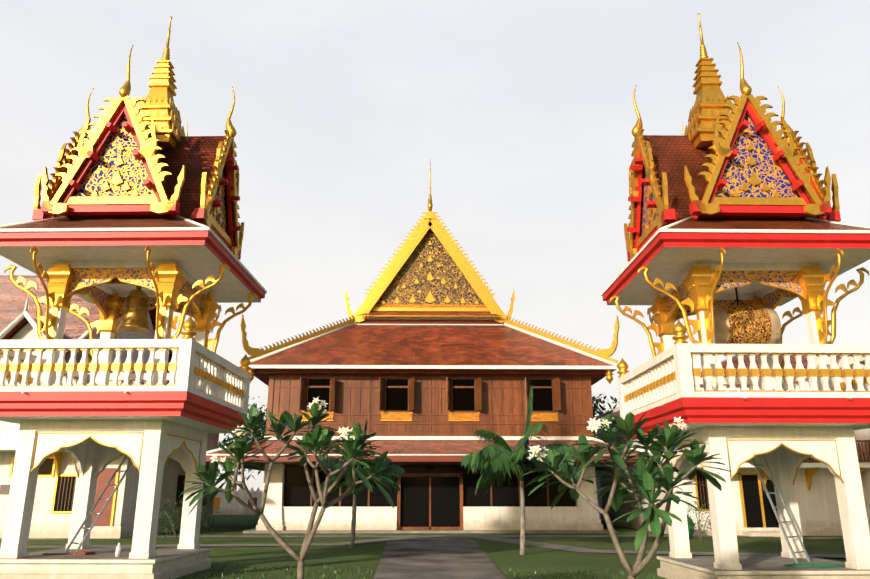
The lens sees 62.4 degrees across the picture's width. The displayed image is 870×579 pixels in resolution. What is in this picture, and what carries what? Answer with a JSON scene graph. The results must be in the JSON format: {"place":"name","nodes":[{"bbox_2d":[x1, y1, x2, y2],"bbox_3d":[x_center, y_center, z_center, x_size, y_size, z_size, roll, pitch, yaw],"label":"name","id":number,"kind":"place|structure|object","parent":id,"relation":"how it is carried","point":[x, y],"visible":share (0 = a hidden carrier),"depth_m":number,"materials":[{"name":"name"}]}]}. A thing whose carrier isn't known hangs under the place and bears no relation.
{"place":"outdoors","nodes":[
{"label":"outdoors","id":0,"kind":"place"},
{"bbox_2d":[0,275,218,537],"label":"building","id":1,"kind":"structure","parent":0,"point":[54,497],"depth_m":27.09,"materials":[{"name":"paint"}]},
{"bbox_2d":[213,487,262,514],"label":"perimeter wall","id":2,"kind":"structure","parent":0,"point":[232,507],"depth_m":58.22,"materials":[{"name":"white paint"}]},
{"bbox_2d":[169,563,661,578],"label":"lawn grass","id":3,"kind":"structure","parent":0,"point":[367,571],"depth_m":14.26,"materials":[{"name":"green plant"}]},
{"bbox_2d":[0,515,846,578],"bbox_3d":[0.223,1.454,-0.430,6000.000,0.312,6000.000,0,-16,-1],"label":"ground","id":4,"kind":"structure","parent":0,"point":[505,556],"depth_m":20.13,"materials":[{"name":"green plant"}]},
{"bbox_2d":[0,16,266,578],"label":"bell tower","id":5,"kind":"structure","parent":4,"relation":"on","point":[135,216],"depth_m":13.90,"materials":[{"name":"paint"}]},
{"bbox_2d":[157,489,225,543],"bbox_3d":[-7.903,7.202,22.709,2.490,1.720,2.280,0,-16,-1],"label":"shrub","id":6,"kind":"object","parent":4,"relation":"on","point":[172,522],"visible":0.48,"depth_m":22.60,"materials":[{"name":"green plant"}]},
{"bbox_2d":[218,396,266,489],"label":"tree","id":7,"kind":"object","parent":4,"relation":"on","point":[257,433],"visible":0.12,"depth_m":60.41,"materials":[{"name":"green plant"}]},
{"bbox_2d":[179,397,399,578],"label":"frangipani tree","id":8,"kind":"object","parent":4,"relation":"on","point":[317,439],"visible":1,"depth_m":8.48,"materials":[{"name":"green plant"}]},
{"bbox_2d":[313,419,404,547],"bbox_3d":[-2.304,5.907,21.773,2.801,3.891,2.488,0,-16,-1],"label":"palm","id":9,"kind":"object","parent":4,"relation":"on","point":[344,481],"visible":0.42,"depth_m":21.44,"materials":[{"name":"green plant"}]},
{"bbox_2d":[0,535,845,578],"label":"paths","id":10,"kind":"structure","parent":4,"relation":"on","point":[434,557],"depth_m":20.25,"materials":[{"name":"concrete"}]},
{"bbox_2d":[206,379,652,532],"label":"hall","id":11,"kind":"structure","parent":4,"relation":"on","point":[436,483],"depth_m":31.07,"materials":[{"name":"wood"}]},
{"bbox_2d":[265,375,593,435],"bbox_3d":[-0.204,5.117,31.680,14.380,2.660,0.742,0,-16,-1],"label":"hall joinery","id":12,"kind":"object","parent":11,"relation":"attached to","point":[396,398],"visible":0.88,"depth_m":31.70,"materials":[{"name":"brown wood"}]},
{"bbox_2d":[241,163,619,385],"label":"hall roof","id":13,"kind":"structure","parent":11,"relation":"on","point":[429,306],"depth_m":34.40,"materials":[{"name":"red tile"}]},
{"bbox_2d":[461,384,580,554],"bbox_3d":[2.436,5.019,20.136,3.433,4.694,3.320,0,-16,-1],"label":"palm","id":14,"kind":"object","parent":4,"relation":"on","point":[500,460],"visible":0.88,"depth_m":19.71,"materials":[{"name":"green plant"}]},
{"bbox_2d":[595,470,602,520],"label":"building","id":15,"kind":"structure","parent":4,"relation":"on","point":[598,487],"depth_m":45.40,"materials":[{"name":"concrete"}]},
{"bbox_2d":[592,394,618,435],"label":"tree","id":16,"kind":"object","parent":4,"relation":"on","point":[596,407],"visible":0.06,"depth_m":55.72,"materials":[{"name":"green plant"}]},
{"bbox_2d":[522,412,733,578],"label":"frangipani tree","id":17,"kind":"object","parent":4,"relation":"on","point":[649,476],"visible":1,"depth_m":7.45,"materials":[{"name":"green plant"}]},
{"bbox_2d":[686,501,711,540],"bbox_3d":[9.191,8.004,24.820,1.529,1.342,1.619,13,-21,-38],"label":"shrub","id":18,"kind":"object","parent":4,"relation":"on","point":[698,523],"visible":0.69,"depth_m":24.76,"materials":[{"name":"green plant"}]},
{"bbox_2d":[593,355,869,536],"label":"building","id":19,"kind":"structure","parent":4,"relation":"on","point":[818,507],"depth_m":28.48,"materials":[{"name":"paint"}]},
{"bbox_2d":[601,13,869,578],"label":"drum tower","id":20,"kind":"structure","parent":4,"relation":"on","point":[737,229],"depth_m":13.59,"materials":[{"name":"paint"}]},
{"bbox_2d":[0,0,869,490],"label":"sky","id":21,"kind":"structure","parent":0,"point":[523,115],"materials":[{"name":"white"}]},
{"bbox_2d":[687,514,694,538],"bbox_3d":[9.109,8.696,26.347,0.800,0.840,0.800,0,-16,-1],"label":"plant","id":22,"kind":"object","parent":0,"point":[690,531],"visible":0.25,"depth_m":26.04,"materials":[{"name":"green plant"}]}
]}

